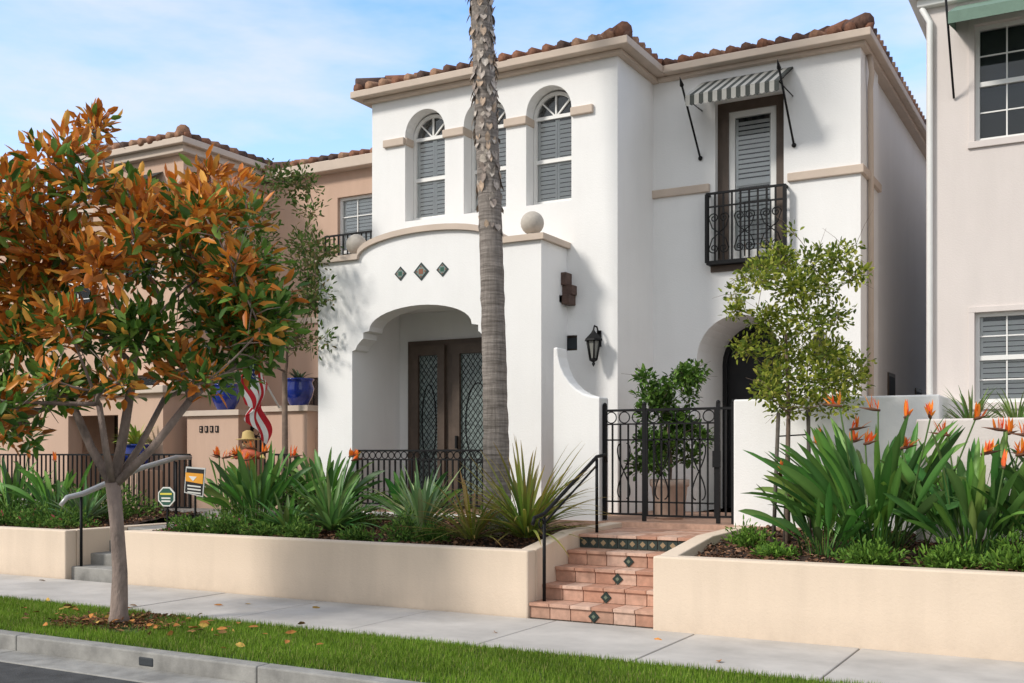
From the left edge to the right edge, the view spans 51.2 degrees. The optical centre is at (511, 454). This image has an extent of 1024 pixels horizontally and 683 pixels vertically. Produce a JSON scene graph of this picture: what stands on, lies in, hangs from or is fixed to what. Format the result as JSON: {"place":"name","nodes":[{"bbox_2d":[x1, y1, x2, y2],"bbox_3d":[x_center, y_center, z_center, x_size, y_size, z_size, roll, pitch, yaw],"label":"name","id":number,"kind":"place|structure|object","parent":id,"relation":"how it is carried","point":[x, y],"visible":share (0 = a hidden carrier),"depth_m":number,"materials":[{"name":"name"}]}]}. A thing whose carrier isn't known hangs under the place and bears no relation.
{"place":"outdoors","nodes":[
{"label":"outdoors","id":0,"kind":"place"},
{"bbox_2d":[0,662,140,682],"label":"road","id":1,"kind":"structure","parent":0,"point":[13,673],"depth_m":8.92,"materials":[{"name":"asphalt"}]},
{"bbox_2d":[0,594,881,682],"bbox_3d":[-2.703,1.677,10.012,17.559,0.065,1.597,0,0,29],"label":"grass","id":2,"kind":"structure","parent":0,"point":[274,641],"depth_m":9.08,"materials":[{"name":"plant"}]},
{"bbox_2d":[48,611,191,632],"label":"tree ring mulch","id":3,"kind":"object","parent":2,"relation":"on","point":[89,620],"visible":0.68,"depth_m":10.79,"materials":[{"name":"soil"}]},
{"bbox_2d":[0,97,311,624],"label":"magnolia tree","id":4,"kind":"object","parent":2,"relation":"on","point":[194,209],"visible":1,"depth_m":10.51,"materials":[{"name":"orange plant"}]},
{"bbox_2d":[0,0,925,202],"label":"sky","id":5,"kind":"structure","parent":0,"point":[270,79],"materials":[{"name":"blue"}]},
{"bbox_2d":[0,574,1023,682],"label":"sidewalk","id":6,"kind":"structure","parent":0,"point":[819,662],"depth_m":10.00,"materials":[{"name":"concrete"}]},
{"bbox_2d":[21,580,721,661],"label":"fallen leaves","id":7,"kind":"object","parent":6,"relation":"on","point":[204,623],"visible":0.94,"depth_m":10.45,"materials":[{"name":"plant"}]},
{"bbox_2d":[653,526,1023,661],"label":"retaining wall","id":8,"kind":"structure","parent":6,"relation":"on","point":[959,612],"depth_m":9.48,"materials":[{"name":"beige paint"}]},
{"bbox_2d":[695,525,1023,571],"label":"planting bed","id":9,"kind":"object","parent":8,"relation":"in","point":[723,550],"visible":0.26,"depth_m":10.82,"materials":[{"name":"soil"}]},
{"bbox_2d":[721,514,775,548],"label":"groundcover shrub","id":10,"kind":"object","parent":9,"relation":"on","point":[752,537],"visible":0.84,"depth_m":11.27,"materials":[{"name":"green plant"}]},
{"bbox_2d":[750,539,799,559],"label":"groundcover shrub","id":11,"kind":"object","parent":9,"relation":"on","point":[776,550],"visible":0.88,"depth_m":10.38,"materials":[{"name":"green plant"}]},
{"bbox_2d":[717,210,876,543],"bbox_3d":[3.093,-0.755,11.436,1.724,3.711,1.537,0,0,4],"label":"young staked tree","id":12,"kind":"object","parent":9,"relation":"on","point":[836,358],"visible":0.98,"depth_m":11.31,"materials":[{"name":"green plant"}]},
{"bbox_2d":[739,461,891,557],"bbox_3d":[3.091,0.523,10.522,1.499,0.958,1.504,0,0,29],"label":"bird of paradise plant","id":13,"kind":"object","parent":9,"relation":"on","point":[847,528],"visible":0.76,"depth_m":10.39,"materials":[{"name":"green plant"}]},
{"bbox_2d":[743,392,987,557],"bbox_3d":[3.416,0.173,10.643,2.503,1.620,2.537,0,0,29],"label":"bird of paradise plant","id":14,"kind":"object","parent":9,"relation":"on","point":[812,477],"visible":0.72,"depth_m":10.22,"materials":[{"name":"green plant"}]},
{"bbox_2d":[828,534,914,565],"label":"groundcover shrub","id":15,"kind":"object","parent":9,"relation":"on","point":[869,555],"visible":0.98,"depth_m":9.84,"materials":[{"name":"green plant"}]},
{"bbox_2d":[901,533,989,569],"bbox_3d":[3.926,0.873,9.569,0.540,0.404,0.664,0,0,-33],"label":"groundcover shrub","id":16,"kind":"object","parent":9,"relation":"on","point":[946,559],"visible":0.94,"depth_m":9.50,"materials":[{"name":"green plant"}]},
{"bbox_2d":[875,416,1023,562],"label":"bird of paradise plant","id":17,"kind":"object","parent":9,"relation":"on","point":[971,514],"visible":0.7,"depth_m":9.74,"materials":[{"name":"green plant"}]},
{"bbox_2d":[943,418,1023,543],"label":"bird of paradise plant","id":18,"kind":"object","parent":9,"relation":"on","point":[1018,484],"visible":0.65,"depth_m":9.62,"materials":[{"name":"green plant"}]},
{"bbox_2d":[970,524,1023,571],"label":"groundcover shrub","id":19,"kind":"object","parent":9,"relation":"on","point":[1015,562],"visible":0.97,"depth_m":9.23,"materials":[{"name":"green plant"}]},
{"bbox_2d":[372,47,925,512],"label":"walls","id":20,"kind":"structure","parent":0,"point":[646,281],"depth_m":15.76,"materials":[{"name":"white paint"}]},
{"bbox_2d":[318,230,566,517],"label":"portico","id":21,"kind":"structure","parent":20,"relation":"attached to","point":[373,294],"depth_m":15.59,"materials":[{"name":"white paint"}]},
{"bbox_2d":[356,449,482,506],"bbox_3d":[-1.306,0.335,15.769,2.487,0.830,0.037,0,0,29],"label":"porch railing","id":22,"kind":"object","parent":21,"relation":"attached to","point":[424,459],"visible":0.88,"depth_m":15.76,"materials":[{"name":"black metal"}]},
{"bbox_2d":[395,262,448,280],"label":"accent tiles","id":23,"kind":"object","parent":21,"relation":"attached to","point":[421,271],"visible":1,"depth_m":15.62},
{"bbox_2d":[315,223,570,263],"bbox_3d":[-1.123,-3.153,15.953,4.030,0.384,0.859,0,0,29],"label":"parapet cap","id":24,"kind":"object","parent":21,"relation":"on","point":[546,237],"visible":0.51,"depth_m":15.43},
{"bbox_2d":[346,211,543,253],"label":"ball finials","id":25,"kind":"object","parent":24,"relation":"on","point":[532,221],"visible":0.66,"depth_m":14.86,"materials":[{"name":"grey stone"}]},
{"bbox_2d":[408,337,483,508],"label":"french doors","id":26,"kind":"structure","parent":20,"relation":"attached to","point":[445,394],"depth_m":16.80,"materials":[{"name":"brown paint"}]},
{"bbox_2d":[413,91,576,350],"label":"arched windows","id":27,"kind":"structure","parent":20,"relation":"attached to","point":[552,156],"depth_m":16.05,"materials":[{"name":"white glass"}]},
{"bbox_2d":[559,272,576,305],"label":"timber beam ends","id":28,"kind":"object","parent":20,"relation":"attached to","point":[569,293],"visible":0.67,"depth_m":15.19,"materials":[{"name":"brown wood"}]},
{"bbox_2d":[585,325,601,366],"bbox_3d":[1.163,-1.529,14.964,0.328,0.587,0.242,0,0,-33],"label":"wall lantern","id":29,"kind":"object","parent":20,"relation":"attached to","point":[593,339],"depth_m":14.90,"materials":[{"name":"black metal"}]},
{"bbox_2d":[350,27,925,198],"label":"cornice and bands","id":30,"kind":"structure","parent":20,"relation":"attached to","point":[632,53],"depth_m":15.52,"materials":[{"name":"paint"}]},
{"bbox_2d":[353,21,662,90],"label":"roof","id":31,"kind":"structure","parent":30,"relation":"on","point":[621,28],"depth_m":15.57,"materials":[{"name":"tile"}]},
{"bbox_2d":[662,12,925,124],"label":"side roof","id":32,"kind":"structure","parent":30,"relation":"on","point":[864,20],"depth_m":15.11,"materials":[{"name":"tile"}]},
{"bbox_2d":[680,59,795,160],"bbox_3d":[3.179,-4.923,15.070,1.448,1.154,0.904,0,0,29],"label":"striped awning","id":33,"kind":"object","parent":20,"relation":"attached to","point":[723,89],"visible":1,"depth_m":14.96,"materials":[{"name":"fabric"}]},
{"bbox_2d":[705,183,787,266],"bbox_3d":[3.368,-3.295,15.366,1.181,1.050,0.175,0,0,29],"label":"balcony railing","id":34,"kind":"object","parent":20,"relation":"attached to","point":[732,261],"visible":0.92,"depth_m":15.33,"materials":[{"name":"metal"}]},
{"bbox_2d":[711,94,784,272],"bbox_3d":[3.499,-3.930,15.570,1.130,2.500,0.370,0,0,29],"label":"balcony door","id":35,"kind":"structure","parent":20,"relation":"attached to","point":[750,142],"depth_m":15.64,"materials":[{"name":"wood"}]},
{"bbox_2d":[722,325,779,507],"bbox_3d":[3.885,-0.600,16.598,1.240,2.880,0.100,0,0,29],"label":"arched entry door","id":36,"kind":"structure","parent":20,"relation":"attached to","point":[736,382],"depth_m":16.81,"materials":[{"name":"wood"}]},
{"bbox_2d":[867,54,874,395],"bbox_3d":[5.046,-2.402,14.996,0.106,6.404,0.176,0,0,29],"label":"downspout","id":37,"kind":"object","parent":20,"relation":"attached to","point":[870,214],"visible":0.86,"depth_m":15.01,"materials":[{"name":"metal"}]},
{"bbox_2d":[887,372,921,395],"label":"side openings","id":38,"kind":"object","parent":20,"relation":"attached to","point":[890,384],"visible":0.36,"depth_m":16.96,"materials":[{"name":"brown paint"}]},
{"label":"ground","id":39,"kind":"structure","parent":0,"visible":0},
{"bbox_2d":[0,521,182,579],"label":"retaining wall","id":40,"kind":"structure","parent":39,"relation":"on","point":[42,552],"depth_m":14.99,"materials":[{"name":"beige paint"}]},
{"bbox_2d":[0,504,202,529],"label":"planting bed","id":41,"kind":"object","parent":40,"relation":"in","point":[136,519],"visible":0.29,"depth_m":16.35,"materials":[{"name":"soil"}]},
{"bbox_2d":[0,502,32,526],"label":"groundcover shrub","id":42,"kind":"object","parent":41,"relation":"on","point":[5,517],"visible":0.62,"depth_m":16.13,"materials":[{"name":"green plant"}]},
{"bbox_2d":[0,483,36,512],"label":"hedge shrub","id":43,"kind":"object","parent":41,"relation":"on","point":[2,498],"visible":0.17,"depth_m":17.99,"materials":[{"name":"green plant"}]},
{"bbox_2d":[0,451,63,514],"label":"bird of paradise plant","id":44,"kind":"object","parent":41,"relation":"on","point":[8,497],"visible":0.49,"depth_m":17.36,"materials":[{"name":"green plant"}]},
{"bbox_2d":[9,500,54,527],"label":"groundcover shrub","id":45,"kind":"object","parent":41,"relation":"on","point":[33,520],"visible":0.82,"depth_m":15.77,"materials":[{"name":"green plant"}]},
{"bbox_2d":[0,452,104,516],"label":"bird of paradise plant","id":46,"kind":"object","parent":41,"relation":"on","point":[42,489],"visible":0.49,"depth_m":16.50,"materials":[{"name":"green plant"}]},
{"bbox_2d":[14,478,97,516],"bbox_3d":[-7.454,0.747,17.442,1.578,0.768,1.167,0,0,29],"label":"hedge shrub","id":47,"kind":"object","parent":41,"relation":"on","point":[30,504],"visible":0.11,"depth_m":17.35,"materials":[{"name":"green plant"}]},
{"bbox_2d":[35,504,101,528],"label":"groundcover shrub","id":48,"kind":"object","parent":41,"relation":"on","point":[62,519],"visible":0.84,"depth_m":15.44,"materials":[{"name":"green plant"}]},
{"bbox_2d":[36,476,107,521],"bbox_3d":[-6.473,0.651,16.134,1.356,0.738,1.228,0,0,29],"label":"agave plant","id":49,"kind":"object","parent":41,"relation":"on","point":[91,505],"visible":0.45,"depth_m":15.99,"materials":[{"name":"green plant"}]},
{"bbox_2d":[0,454,191,508],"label":"iron fence","id":50,"kind":"object","parent":41,"relation":"on","point":[128,455],"visible":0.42,"depth_m":17.95,"materials":[{"name":"metal"}]},
{"bbox_2d":[70,478,163,524],"bbox_3d":[-6.165,0.714,16.714,1.834,0.850,1.269,0,0,29],"label":"hedge shrub","id":51,"kind":"object","parent":41,"relation":"on","point":[127,508],"visible":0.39,"depth_m":16.64,"materials":[{"name":"green plant"}]},
{"bbox_2d":[71,524,209,582],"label":"concrete steps","id":52,"kind":"structure","parent":39,"relation":"on","point":[98,568],"depth_m":14.72,"materials":[{"name":"concrete"}]},
{"bbox_2d":[59,455,191,565],"bbox_3d":[-5.552,0.800,15.504,0.080,1.600,2.371,0,0,29],"label":"stair handrail","id":53,"kind":"object","parent":52,"relation":"on","point":[81,495],"visible":0.84,"depth_m":15.00,"materials":[{"name":"black metal"}]},
{"bbox_2d":[121,470,161,524],"bbox_3d":[-6.298,1.025,18.020,0.600,1.550,0.490,0,0,29],"label":"pedestal","id":54,"kind":"object","parent":39,"relation":"on","point":[146,483],"visible":0.12,"depth_m":17.80,"materials":[{"name":"beige paint"}]},
{"bbox_2d":[125,444,150,464],"bbox_3d":[-6.320,0.035,17.981,0.473,0.429,0.473,0,0,29],"label":"blue flower pot","id":55,"kind":"object","parent":54,"relation":"on","point":[130,448],"visible":0.23,"depth_m":17.77,"materials":[{"name":"ceramic"}]},
{"bbox_2d":[112,423,154,448],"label":"potted succulent","id":56,"kind":"object","parent":55,"relation":"on","point":[134,436],"visible":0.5,"depth_m":17.85,"materials":[{"name":"green plant"}]},
{"bbox_2d":[10,498,283,523],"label":"forecourt patio","id":57,"kind":"structure","parent":39,"relation":"on","point":[200,510],"depth_m":17.35,"materials":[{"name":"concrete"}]},
{"bbox_2d":[231,430,265,469],"bbox_3d":[-4.158,0.280,16.827,0.634,1.340,0.380,0,0,-1],"label":"scarecrow decoration","id":58,"kind":"object","parent":57,"relation":"on","point":[247,435],"visible":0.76,"depth_m":16.74,"materials":[{"name":"orange fabric"}]},
{"bbox_2d":[223,158,343,511],"bbox_3d":[-3.584,-1.810,16.679,2.130,5.824,2.125,0,0,4],"label":"slender street tree","id":59,"kind":"object","parent":57,"relation":"on","point":[313,297],"visible":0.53,"depth_m":16.50,"materials":[{"name":"green plant"}]},
{"bbox_2d":[0,154,371,506],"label":"walls","id":60,"kind":"structure","parent":39,"relation":"on","point":[65,437],"depth_m":20.28,"materials":[{"name":"beige paint"}]},
{"bbox_2d":[16,135,371,395],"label":"cornice","id":61,"kind":"structure","parent":60,"relation":"on","point":[170,147],"depth_m":19.96,"materials":[{"name":"paint"}]},
{"bbox_2d":[77,124,279,165],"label":"roof","id":62,"kind":"structure","parent":61,"relation":"on","point":[182,129],"depth_m":19.78,"materials":[{"name":"tile"}]},
{"bbox_2d":[262,148,371,172],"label":"bay roof","id":63,"kind":"structure","parent":61,"relation":"on","point":[330,156],"depth_m":20.35,"materials":[{"name":"tile"}]},
{"bbox_2d":[61,194,371,452],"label":"windows","id":64,"kind":"structure","parent":60,"relation":"attached to","point":[355,213],"depth_m":20.48,"materials":[{"name":"white glass"}]},
{"bbox_2d":[324,230,371,254],"bbox_3d":[-2.882,-3.685,20.027,1.437,0.930,0.270,0,0,29],"label":"balcony railing","id":65,"kind":"object","parent":60,"relation":"on","point":[347,234],"visible":0.26,"depth_m":20.05,"materials":[{"name":"black metal"}]},
{"bbox_2d":[0,630,422,682],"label":"kerb","id":66,"kind":"structure","parent":39,"relation":"on","point":[126,662],"depth_m":9.11,"materials":[{"name":"concrete"}]},
{"bbox_2d":[183,405,317,510],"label":"entry pier wall","id":67,"kind":"structure","parent":39,"relation":"on","point":[208,431],"depth_m":17.75,"materials":[{"name":"paint"}]},
{"bbox_2d":[212,383,240,409],"bbox_3d":[-4.858,-0.974,18.136,0.494,0.448,0.494,0,0,29],"label":"blue flower pot","id":68,"kind":"object","parent":67,"relation":"on","point":[231,402],"visible":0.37,"depth_m":17.98,"materials":[{"name":"ceramic"}]},
{"bbox_2d":[241,364,279,445],"bbox_3d":[-4.003,-0.982,16.958,0.642,1.696,0.177,0,0,-13],"label":"american flag","id":69,"kind":"object","parent":67,"relation":"attached to","point":[255,417],"visible":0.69,"depth_m":16.94,"materials":[{"name":"fabric"}]},
{"bbox_2d":[287,378,313,404],"bbox_3d":[-3.462,-1.014,17.354,0.494,0.448,0.494,0,0,29],"label":"blue flower pot","id":70,"kind":"object","parent":67,"relation":"on","point":[300,391],"visible":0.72,"depth_m":17.17,"materials":[{"name":"ceramic"}]},
{"bbox_2d":[125,522,621,617],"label":"retaining wall","id":71,"kind":"structure","parent":39,"relation":"on","point":[507,582],"depth_m":12.26,"materials":[{"name":"beige paint"}]},
{"bbox_2d":[152,513,584,548],"bbox_3d":[-1.623,0.966,14.192,5.858,0.292,3.337,0,0,29],"label":"planting bed","id":72,"kind":"object","parent":71,"relation":"in","point":[520,543],"visible":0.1,"depth_m":13.08,"materials":[{"name":"soil"}]},
{"bbox_2d":[158,487,174,528],"bbox_3d":[-4.634,0.715,14.344,0.261,0.569,0.042,0,0,17],"label":"yard sign","id":73,"kind":"object","parent":72,"relation":"on","point":[166,496],"visible":0.99,"depth_m":14.33,"materials":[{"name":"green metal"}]},
{"bbox_2d":[156,513,210,532],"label":"groundcover shrub","id":74,"kind":"object","parent":72,"relation":"on","point":[193,525],"visible":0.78,"depth_m":14.20,"materials":[{"name":"green plant"}]},
{"bbox_2d":[184,467,205,518],"bbox_3d":[-4.361,0.580,14.708,0.342,0.840,0.044,0,0,17],"label":"yard sign","id":75,"kind":"object","parent":72,"relation":"on","point":[194,481],"visible":0.95,"depth_m":14.69,"materials":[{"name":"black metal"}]},
{"bbox_2d":[195,510,250,534],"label":"groundcover shrub","id":76,"kind":"object","parent":72,"relation":"on","point":[229,528],"visible":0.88,"depth_m":13.82,"materials":[{"name":"green plant"}]},
{"bbox_2d":[183,446,262,514],"bbox_3d":[-4.243,0.410,16.057,1.423,1.103,1.224,0,0,3],"label":"bird of paradise plant","id":77,"kind":"object","parent":72,"relation":"in","point":[216,454],"visible":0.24,"depth_m":15.96,"materials":[{"name":"green plant"}]},
{"bbox_2d":[210,492,259,525],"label":"groundcover shrub","id":78,"kind":"object","parent":72,"relation":"on","point":[224,510],"visible":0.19,"depth_m":15.22,"materials":[{"name":"green plant"}]},
{"bbox_2d":[236,520,289,536],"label":"groundcover shrub","id":79,"kind":"object","parent":72,"relation":"on","point":[259,530],"visible":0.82,"depth_m":13.49,"materials":[{"name":"green plant"}]},
{"bbox_2d":[203,440,326,524],"bbox_3d":[-3.445,0.361,14.783,1.682,1.205,1.831,0,0,-36],"label":"bird of paradise plant","id":80,"kind":"object","parent":72,"relation":"on","point":[237,484],"visible":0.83,"depth_m":14.62,"materials":[{"name":"green plant"}]},
{"bbox_2d":[245,491,316,531],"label":"agave plant","id":81,"kind":"object","parent":72,"relation":"on","point":[280,519],"visible":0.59,"depth_m":13.78,"materials":[{"name":"green plant"}]},
{"bbox_2d":[275,464,316,515],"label":"hedge shrub","id":82,"kind":"object","parent":72,"relation":"on","point":[301,498],"visible":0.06,"depth_m":16.25,"materials":[{"name":"green plant"}]},
{"bbox_2d":[272,513,323,538],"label":"groundcover shrub","id":83,"kind":"object","parent":72,"relation":"on","point":[298,530],"visible":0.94,"depth_m":13.17,"materials":[{"name":"green plant"}]},
{"bbox_2d":[268,447,384,521],"bbox_3d":[-2.532,0.408,15.125,1.534,1.070,1.877,0,0,-2],"label":"bird of paradise plant","id":84,"kind":"object","parent":72,"relation":"on","point":[332,473],"visible":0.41,"depth_m":15.14,"materials":[{"name":"green plant"}]},
{"bbox_2d":[273,458,391,529],"bbox_3d":[-2.280,0.511,13.864,1.698,0.939,1.847,0,0,29],"label":"agave plant","id":85,"kind":"object","parent":72,"relation":"on","point":[331,514],"visible":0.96,"depth_m":13.79,"materials":[{"name":"green plant"}]},
{"bbox_2d":[333,523,377,541],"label":"groundcover shrub","id":86,"kind":"object","parent":72,"relation":"on","point":[353,533],"visible":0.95,"depth_m":12.91,"materials":[{"name":"green plant"}]},
{"bbox_2d":[342,500,387,528],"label":"groundcover shrub","id":87,"kind":"object","parent":72,"relation":"on","point":[361,520],"visible":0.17,"depth_m":14.44,"materials":[{"name":"green plant"}]},
{"bbox_2d":[378,505,431,543],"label":"groundcover shrub","id":88,"kind":"object","parent":72,"relation":"on","point":[407,534],"visible":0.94,"depth_m":12.52,"materials":[{"name":"green plant"}]},
{"bbox_2d":[361,469,462,519],"bbox_3d":[-1.373,0.557,14.546,1.231,0.767,1.322,0,0,15],"label":"bird of paradise plant","id":89,"kind":"object","parent":72,"relation":"on","point":[393,493],"visible":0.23,"depth_m":14.47,"materials":[{"name":"green plant"}]},
{"bbox_2d":[364,461,485,530],"bbox_3d":[-1.136,0.490,13.439,1.580,0.941,1.606,0,0,-18],"label":"agave plant","id":90,"kind":"object","parent":72,"relation":"on","point":[416,495],"visible":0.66,"depth_m":13.24,"materials":[{"name":"green plant"}]},
{"bbox_2d":[414,518,457,543],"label":"groundcover shrub","id":91,"kind":"object","parent":72,"relation":"on","point":[430,536],"visible":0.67,"depth_m":12.50,"materials":[{"name":"green plant"}]},
{"bbox_2d":[402,468,550,543],"bbox_3d":[-0.428,0.610,12.482,1.571,0.898,1.794,0,0,29],"label":"flax plant","id":92,"kind":"object","parent":72,"relation":"on","point":[468,532],"visible":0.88,"depth_m":12.34,"materials":[{"name":"green plant"}]},
{"bbox_2d":[465,0,510,529],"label":"palm tree","id":93,"kind":"object","parent":72,"relation":"on","point":[489,208],"visible":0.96,"depth_m":13.69,"materials":[{"name":"grey plant"}]},
{"bbox_2d":[428,437,615,557],"bbox_3d":[0.126,0.416,12.429,2.320,1.332,2.426,0,0,-38],"label":"flax plant","id":94,"kind":"object","parent":72,"relation":"on","point":[518,524],"visible":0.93,"depth_m":12.27,"materials":[{"name":"green plant"}]},
{"bbox_2d":[554,347,607,520],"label":"buttress wall","id":95,"kind":"structure","parent":39,"relation":"on","point":[578,413],"depth_m":13.75,"materials":[{"name":"white paint"}]},
{"bbox_2d":[603,399,733,523],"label":"iron gate","id":96,"kind":"structure","parent":95,"relation":"attached to","point":[716,459],"depth_m":13.22,"materials":[{"name":"metal"}]},
{"bbox_2d":[529,527,717,628],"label":"tiled entry steps","id":97,"kind":"structure","parent":39,"relation":"on","point":[604,577],"depth_m":11.37,"materials":[{"name":"tile"}]},
{"bbox_2d":[531,453,607,600],"bbox_3d":[0.662,0.760,11.824,0.042,1.560,1.877,0,0,29],"label":"stair handrail","id":98,"kind":"object","parent":97,"relation":"on","point":[564,491],"visible":1,"depth_m":11.64,"materials":[{"name":"black metal"}]},
{"bbox_2d":[546,508,801,532],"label":"entry patio","id":99,"kind":"structure","parent":39,"relation":"on","point":[634,521],"depth_m":13.48,"materials":[{"name":"tile"}]},
{"bbox_2d":[623,358,716,519],"bbox_3d":[2.088,-0.211,14.060,1.261,2.103,1.141,0,0,8],"label":"potted citrus tree","id":100,"kind":"object","parent":99,"relation":"on","point":[687,376],"visible":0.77,"depth_m":13.88,"materials":[{"name":"green plant"}]},
{"bbox_2d":[734,394,961,533],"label":"garden wall","id":101,"kind":"structure","parent":39,"relation":"on","point":[754,433],"depth_m":12.40,"materials":[{"name":"white paint"}]},
{"bbox_2d":[916,418,1023,542],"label":"garden wall","id":102,"kind":"structure","parent":39,"relation":"on","point":[982,434],"depth_m":11.07,"materials":[{"name":"paint"}]},
{"bbox_2d":[926,0,1023,417],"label":"walls","id":103,"kind":"structure","parent":39,"relation":"on","point":[978,227],"depth_m":13.44,"materials":[{"name":"paint"}]},
{"bbox_2d":[909,0,970,394],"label":"gutter and downspout","id":104,"kind":"object","parent":103,"relation":"attached to","point":[919,8],"visible":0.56,"depth_m":13.55,"materials":[{"name":"metal"}]},
{"bbox_2d":[945,0,1023,98],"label":"green awning","id":105,"kind":"object","parent":103,"relation":"attached to","point":[954,15],"visible":1,"depth_m":12.72,"materials":[{"name":"fabric"}]},
{"bbox_2d":[967,10,1023,409],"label":"windows","id":106,"kind":"structure","parent":103,"relation":"attached to","point":[995,118],"depth_m":13.38,"materials":[{"name":"white glass"}]},
{"bbox_2d":[942,385,1017,418],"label":"ornamental grass","id":107,"kind":"object","parent":39,"relation":"on","point":[967,414],"depth_m":11.80,"materials":[{"name":"green plant"}]},
{"bbox_2d":[981,387,1023,417],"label":"ornamental grass","id":108,"kind":"object","parent":39,"relation":"on","point":[1020,411],"depth_m":11.70,"materials":[{"name":"green plant"}]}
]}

